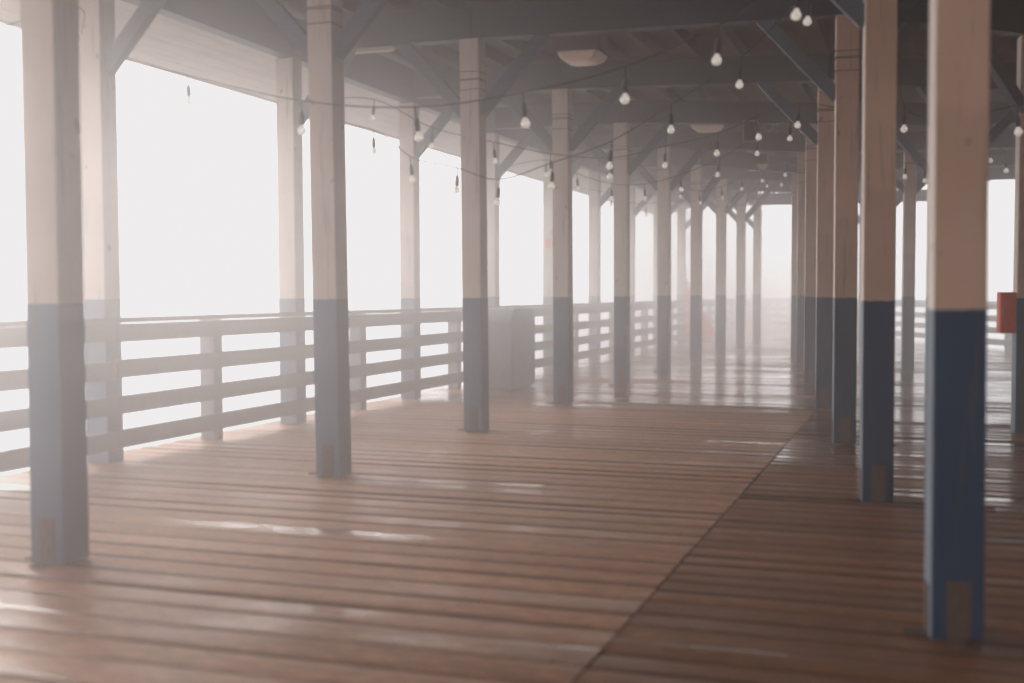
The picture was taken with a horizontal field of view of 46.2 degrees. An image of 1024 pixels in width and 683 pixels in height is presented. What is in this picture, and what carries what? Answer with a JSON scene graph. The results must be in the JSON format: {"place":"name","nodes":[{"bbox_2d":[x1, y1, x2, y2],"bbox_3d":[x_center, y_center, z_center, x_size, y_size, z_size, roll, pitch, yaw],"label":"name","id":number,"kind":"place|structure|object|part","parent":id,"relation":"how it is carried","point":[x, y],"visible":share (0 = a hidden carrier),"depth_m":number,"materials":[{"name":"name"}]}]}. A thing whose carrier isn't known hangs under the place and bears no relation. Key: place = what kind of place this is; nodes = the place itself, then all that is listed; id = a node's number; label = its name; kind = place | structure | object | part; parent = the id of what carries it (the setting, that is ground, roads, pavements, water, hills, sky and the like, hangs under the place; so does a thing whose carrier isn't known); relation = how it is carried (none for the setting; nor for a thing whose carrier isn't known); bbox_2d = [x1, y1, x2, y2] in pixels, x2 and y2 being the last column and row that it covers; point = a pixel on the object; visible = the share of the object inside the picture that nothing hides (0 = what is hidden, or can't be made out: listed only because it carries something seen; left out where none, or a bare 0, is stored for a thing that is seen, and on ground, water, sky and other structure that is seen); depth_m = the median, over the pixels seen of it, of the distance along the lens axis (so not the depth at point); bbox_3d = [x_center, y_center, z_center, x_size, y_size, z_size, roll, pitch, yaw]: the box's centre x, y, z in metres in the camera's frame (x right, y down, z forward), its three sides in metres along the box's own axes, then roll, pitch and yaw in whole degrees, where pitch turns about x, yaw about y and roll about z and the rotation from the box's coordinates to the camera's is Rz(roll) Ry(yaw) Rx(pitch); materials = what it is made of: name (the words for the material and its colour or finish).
{"place":"outdoors","nodes":[
{"label":"outdoors","id":0,"kind":"place"},
{"bbox_2d":[0,327,859,682],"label":"deck","id":1,"kind":"structure","parent":0,"point":[534,533],"depth_m":6.49,"materials":[{"name":"brown wood"}]},
{"bbox_2d":[20,0,88,567],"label":"post","id":2,"kind":"object","parent":1,"relation":"on","point":[52,156],"visible":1,"depth_m":5.72,"materials":[{"name":"white wood"}]},
{"bbox_2d":[79,0,166,463],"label":"post","id":3,"kind":"object","parent":1,"relation":"on","point":[99,46],"visible":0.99,"depth_m":9.07,"materials":[{"name":"blue paint"}]},
{"bbox_2d":[0,7,84,40],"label":"string light","id":4,"kind":"object","parent":3,"relation":"hanging from","point":[81,29],"visible":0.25,"depth_m":7.90,"materials":[{"name":"black rubber"}]},
{"bbox_2d":[110,0,800,141],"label":"string light","id":5,"kind":"object","parent":3,"relation":"hanging from","point":[716,60],"visible":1,"depth_m":7.64,"materials":[{"name":"black rubber"}]},
{"bbox_2d":[276,48,356,423],"bbox_3d":[-1.877,-1.044,11.801,0.856,3.725,0.190,0,2,19],"label":"post","id":6,"kind":"object","parent":1,"relation":"on","point":[290,198],"visible":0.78,"depth_m":11.82,"materials":[{"name":"blue paint"}]},
{"bbox_2d":[304,0,811,204],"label":"string light","id":7,"kind":"object","parent":6,"relation":"hanging from","point":[807,20],"visible":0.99,"depth_m":9.84,"materials":[{"name":"black rubber"}]},
{"bbox_2d":[255,0,388,477],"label":"post","id":8,"kind":"object","parent":1,"relation":"on","point":[325,43],"visible":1,"depth_m":8.46,"materials":[{"name":"white wood"}]},
{"bbox_2d":[0,298,752,472],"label":"railing","id":9,"kind":"object","parent":1,"relation":"on","point":[212,390],"visible":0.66,"depth_m":10.91,"materials":[{"name":"white paint"}]},
{"bbox_2d":[399,95,459,399],"bbox_3d":[-0.931,-1.154,14.553,0.856,3.725,0.190,1,2,19],"label":"post","id":10,"kind":"object","parent":1,"relation":"on","point":[409,144],"visible":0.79,"depth_m":14.57,"materials":[{"name":"blue paint"}]},
{"bbox_2d":[396,34,551,431],"bbox_3d":[-0.365,-1.019,11.243,1.522,3.725,0.284,0,2,19],"label":"post","id":11,"kind":"object","parent":1,"relation":"on","point":[472,115],"visible":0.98,"depth_m":11.20,"materials":[{"name":"white wood"}]},
{"bbox_2d":[486,129,535,305],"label":"post","id":12,"kind":"object","parent":1,"relation":"on","point":[495,171],"visible":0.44,"depth_m":17.29,"materials":[{"name":"blue paint"}]},
{"bbox_2d":[503,121,791,200],"bbox_3d":[1.746,-2.242,15.563,5.284,0.781,0.928,2,3,41],"label":"string light","id":13,"kind":"object","parent":12,"relation":"hanging from","point":[717,174],"visible":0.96,"depth_m":15.72,"materials":[{"name":"black rubber"}]},
{"bbox_2d":[488,308,534,389],"bbox_3d":[-0.127,0.088,16.504,0.648,1.088,1.049,1,2,19],"label":"litter bin","id":14,"kind":"object","parent":1,"relation":"on","point":[511,344],"visible":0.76,"depth_m":16.02,"materials":[{"name":"grey paint"}]},
{"bbox_2d":[516,343,530,384],"bbox_3d":[0.162,0.297,16.420,0.029,0.540,0.660,1,2,19],"label":"door","id":15,"kind":"structure","parent":14,"relation":"in","point":[523,351],"depth_m":16.40,"materials":[{"name":"grey paint"}]},
{"bbox_2d":[503,87,622,404],"bbox_3d":[0.571,-1.133,14.000,1.522,3.730,0.292,1,2,16],"label":"post","id":16,"kind":"object","parent":1,"relation":"on","point":[561,140],"visible":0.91,"depth_m":13.95,"materials":[{"name":"white wood"}]},
{"bbox_2d":[543,150,592,369],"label":"post","id":17,"kind":"object","parent":1,"relation":"on","point":[548,234],"visible":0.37,"depth_m":20.07,"materials":[{"name":"blue paint"}]},
{"bbox_2d":[546,239,550,247],"bbox_3d":[0.609,-1.642,20.063,0.100,0.150,0.008,1,2,19],"label":"notice","id":18,"kind":"object","parent":17,"relation":"attached to","point":[548,243],"visible":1,"depth_m":20.06,"materials":[{"name":"white paper"}]},
{"bbox_2d":[575,187,672,216],"bbox_3d":[2.215,-2.424,20.943,3.311,0.496,0.590,-2,3,-36],"label":"string light","id":19,"kind":"object","parent":17,"relation":"hanging from","point":[611,205],"visible":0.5,"depth_m":20.91,"materials":[{"name":"black rubber"}]},
{"bbox_2d":[589,172,613,360],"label":"post","id":20,"kind":"object","parent":1,"relation":"on","point":[597,200],"visible":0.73,"depth_m":22.83,"materials":[{"name":"blue paint"}]},
{"bbox_2d":[572,122,675,385],"bbox_3d":[1.527,-1.245,16.783,1.510,3.729,0.367,0,2,9],"label":"post","id":21,"kind":"object","parent":1,"relation":"on","point":[623,168],"visible":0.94,"depth_m":16.70,"materials":[{"name":"white wood"}]},
{"bbox_2d":[630,185,655,353],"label":"post","id":22,"kind":"object","parent":1,"relation":"on","point":[635,211],"visible":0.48,"depth_m":25.56,"materials":[{"name":"blue paint"}]},
{"bbox_2d":[630,147,707,372],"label":"post","id":23,"kind":"object","parent":1,"relation":"on","point":[663,189],"visible":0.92,"depth_m":19.48,"materials":[{"name":"white wood"}]},
{"bbox_2d":[679,162,804,204],"bbox_3d":[3.929,-2.547,18.769,1.599,0.602,3.491,-1,3,-30],"label":"string light","id":24,"kind":"object","parent":23,"relation":"hanging from","point":[741,189],"visible":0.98,"depth_m":20.16,"materials":[{"name":"black rubber"}]},
{"bbox_2d":[653,192,690,347],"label":"post","id":25,"kind":"object","parent":1,"relation":"on","point":[676,204],"visible":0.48,"depth_m":28.35,"materials":[{"name":"blue paint"}]},
{"bbox_2d":[656,165,727,362],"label":"post","id":26,"kind":"object","parent":1,"relation":"on","point":[692,199],"visible":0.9,"depth_m":22.23,"materials":[{"name":"white wood"}]},
{"bbox_2d":[0,0,1023,213],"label":"pavilion roof","id":27,"kind":"structure","parent":26,"relation":"on","point":[244,44],"depth_m":13.60,"materials":[{"name":"white paint"}]},
{"bbox_2d":[354,45,396,53],"bbox_3d":[-1.350,-2.803,11.550,0.500,0.050,0.070,1,2,19],"label":"strip lamp","id":28,"kind":"object","parent":27,"relation":"attached to","point":[379,49],"visible":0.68,"depth_m":11.52,"materials":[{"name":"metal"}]},
{"bbox_2d":[555,34,609,66],"bbox_3d":[0.730,-3.014,12.388,0.460,0.304,0.460,1,2,19],"label":"ceiling lamp","id":29,"kind":"object","parent":27,"relation":"attached to","point":[585,50],"visible":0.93,"depth_m":12.21,"materials":[{"name":"glass"}]},
{"bbox_2d":[690,124,724,132],"bbox_3d":[2.860,-3.224,17.584,0.460,0.304,0.460,1,2,19],"label":"ceiling lamp","id":30,"kind":"object","parent":27,"relation":"attached to","point":[700,128],"visible":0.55,"depth_m":17.44,"materials":[{"name":"glass"}]},
{"bbox_2d":[742,120,757,142],"bbox_3d":[2.980,-2.732,15.002,0.190,0.482,0.030,1,2,19],"label":"hanging sign","id":31,"kind":"object","parent":27,"relation":"hanging from","point":[749,133],"visible":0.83,"depth_m":15.00,"materials":[{"name":"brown wood"}]},
{"bbox_2d":[749,153,768,170],"bbox_3d":[4.720,-3.450,23.180,0.460,0.304,0.460,1,2,19],"label":"ceiling lamp","id":32,"kind":"object","parent":27,"relation":"attached to","point":[762,160],"visible":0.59,"depth_m":22.94,"materials":[{"name":"plastic"}]},
{"bbox_2d":[777,181,791,192],"bbox_3d":[6.400,-3.656,28.275,0.460,0.304,0.460,1,2,19],"label":"ceiling lamp","id":33,"kind":"object","parent":27,"relation":"attached to","point":[790,184],"visible":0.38,"depth_m":28.01,"materials":[{"name":"plastic"}]},
{"bbox_2d":[677,202,706,342],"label":"post","id":34,"kind":"object","parent":1,"relation":"on","point":[683,225],"visible":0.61,"depth_m":31.09,"materials":[{"name":"blue paint"}]},
{"bbox_2d":[585,401,799,407],"bbox_3d":[2.085,0.734,13.950,2.550,0.005,0.047,1,2,19],"label":"threshold strip","id":35,"kind":"object","parent":1,"relation":"on","point":[694,404],"visible":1,"depth_m":13.94,"materials":[{"name":"wood"}]},
{"bbox_2d":[685,278,715,341],"bbox_3d":[5.020,-0.861,32.392,1.170,1.703,1.013,0,2,0],"label":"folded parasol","id":36,"kind":"object","parent":1,"relation":"on","point":[708,330],"visible":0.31,"depth_m":32.26,"materials":[{"name":"fabric"}]},
{"bbox_2d":[685,179,755,354],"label":"post","id":37,"kind":"object","parent":1,"relation":"on","point":[721,209],"visible":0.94,"depth_m":24.98,"materials":[{"name":"white wood"}]},
{"bbox_2d":[726,173,791,209],"bbox_3d":[4.930,-3.067,24.580,0.668,0.658,1.958,-1,2,-17],"label":"string light","id":38,"kind":"object","parent":37,"relation":"hanging from","point":[767,186],"visible":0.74,"depth_m":24.44,"materials":[{"name":"black rubber"}]},
{"bbox_2d":[711,191,770,348],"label":"post","id":39,"kind":"object","parent":1,"relation":"on","point":[741,217],"visible":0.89,"depth_m":27.74,"materials":[{"name":"white wood"}]},
{"bbox_2d":[728,200,761,343],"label":"post","id":40,"kind":"object","parent":1,"relation":"on","point":[755,224],"visible":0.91,"depth_m":30.48,"materials":[{"name":"white wood"}]},
{"bbox_2d":[752,298,769,327],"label":"railing","id":41,"kind":"object","parent":1,"relation":"on","point":[763,308],"visible":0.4,"depth_m":45.98,"materials":[{"name":"blue paint"}]},
{"bbox_2d":[790,173,797,358],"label":"post","id":42,"kind":"object","parent":1,"relation":"on","point":[794,267],"visible":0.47,"depth_m":23.68,"materials":[{"name":"white wood"}]},
{"bbox_2d":[791,152,805,369],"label":"post","id":43,"kind":"object","parent":1,"relation":"on","point":[800,265],"visible":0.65,"depth_m":20.18,"materials":[{"name":"brown wood"}]},
{"bbox_2d":[797,123,861,385],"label":"post","id":44,"kind":"object","parent":1,"relation":"on","point":[810,260],"visible":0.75,"depth_m":16.78,"materials":[{"name":"white wood"}]},
{"bbox_2d":[858,194,861,346],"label":"post","id":45,"kind":"object","parent":1,"relation":"on","point":[859,298],"visible":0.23,"depth_m":28.75,"materials":[{"name":"blue paint"}]},
{"bbox_2d":[0,302,1004,475],"bbox_3d":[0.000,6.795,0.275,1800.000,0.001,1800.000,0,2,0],"label":"sea","id":46,"kind":"structure","parent":0,"point":[12,358],"depth_m":142.03,"materials":[{"name":"white liquid"}]},
{"bbox_2d":[0,23,1014,301],"label":"sky","id":47,"kind":"structure","parent":0,"point":[198,201],"materials":[{"name":"white"}]},
{"bbox_2d":[575,338,1023,682],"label":"deck","id":48,"kind":"structure","parent":0,"point":[796,566],"depth_m":5.43,"materials":[{"name":"brown wood"}]},
{"bbox_2d":[757,80,861,409],"bbox_3d":[3.513,-1.110,13.487,1.492,3.726,0.419,0,2,-3],"label":"post","id":49,"kind":"object","parent":48,"relation":"on","point":[821,138],"visible":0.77,"depth_m":13.39,"materials":[{"name":"white wood"}]},
{"bbox_2d":[756,14,920,445],"bbox_3d":[2.861,-0.985,10.373,1.458,3.727,0.486,0,2,-3],"label":"post","id":50,"kind":"object","parent":48,"relation":"on","point":[844,91],"visible":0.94,"depth_m":10.25,"materials":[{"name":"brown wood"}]},
{"bbox_2d":[302,97,834,178],"bbox_3d":[0.637,-2.108,12.003,5.116,0.810,1.866,1,2,18],"label":"string light","id":51,"kind":"object","parent":50,"relation":"hanging from","point":[664,164],"visible":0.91,"depth_m":12.52,"materials":[{"name":"black rubber"}]},
{"bbox_2d":[831,0,920,504],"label":"post","id":52,"kind":"object","parent":48,"relation":"on","point":[879,22],"visible":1,"depth_m":7.40,"materials":[{"name":"white wood"}]},
{"bbox_2d":[898,27,1023,135],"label":"string light","id":53,"kind":"object","parent":52,"relation":"hanging from","point":[1018,131],"visible":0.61,"depth_m":9.04,"materials":[{"name":"black rubber"}]},
{"bbox_2d":[858,191,900,204],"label":"post","id":54,"kind":"object","parent":48,"relation":"on","point":[898,193],"visible":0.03,"depth_m":25.66,"materials":[{"name":"blue paint"}]},
{"bbox_2d":[766,298,1011,350],"bbox_3d":[11.549,-0.124,21.460,0.210,1.108,51.138,0,2,-4],"label":"railing","id":55,"kind":"object","parent":48,"relation":"on","point":[1006,343],"visible":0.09,"depth_m":32.13,"materials":[{"name":"blue paint"}]},
{"bbox_2d":[858,168,923,252],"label":"post","id":56,"kind":"object","parent":48,"relation":"on","point":[899,198],"visible":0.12,"depth_m":22.77,"materials":[{"name":"blue paint"}]},
{"bbox_2d":[896,151,927,370],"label":"post","id":57,"kind":"object","parent":48,"relation":"on","point":[909,188],"visible":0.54,"depth_m":19.88,"materials":[{"name":"blue paint"}]},
{"bbox_2d":[896,124,993,383],"bbox_3d":[5.989,-1.252,16.992,1.516,3.725,0.255,0,2,3],"label":"post","id":58,"kind":"object","parent":48,"relation":"on","point":[909,149],"visible":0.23,"depth_m":16.90,"materials":[{"name":"blue paint"}]},
{"bbox_2d":[902,0,990,647],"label":"post","id":59,"kind":"object","parent":48,"relation":"on","point":[957,225],"visible":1,"depth_m":4.43,"materials":[{"name":"wood"}]},
{"bbox_2d":[916,86,1015,145],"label":"post","id":60,"kind":"object","parent":48,"relation":"on","point":[1001,125],"visible":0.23,"depth_m":13.90,"materials":[{"name":"blue paint"}]},
{"bbox_2d":[858,145,1008,182],"bbox_3d":[5.574,-2.369,15.683,1.643,0.401,2.968,-1,2,-19],"label":"string light","id":61,"kind":"object","parent":60,"relation":"hanging from","point":[1006,170],"visible":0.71,"depth_m":16.19,"materials":[{"name":"black rubber"}]},
{"bbox_2d":[990,35,1023,432],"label":"post","id":62,"kind":"object","parent":48,"relation":"on","point":[1011,90],"visible":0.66,"depth_m":11.06,"materials":[{"name":"blue paint"}]},
{"bbox_2d":[996,292,1015,332],"bbox_3d":[4.603,-0.271,11.171,0.140,0.380,0.192,0,2,12],"label":"extinguisher cabinet","id":63,"kind":"object","parent":62,"relation":"attached to","point":[1006,312],"visible":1,"depth_m":11.09,"materials":[{"name":"red paint"}]},
{"bbox_3d":[4.587,-0.268,11.087,0.120,0.350,0.022,0,2,12],"label":"door","id":64,"kind":"part","parent":63,"relation":"part of","materials":[{"name":"red paint"}]}
]}

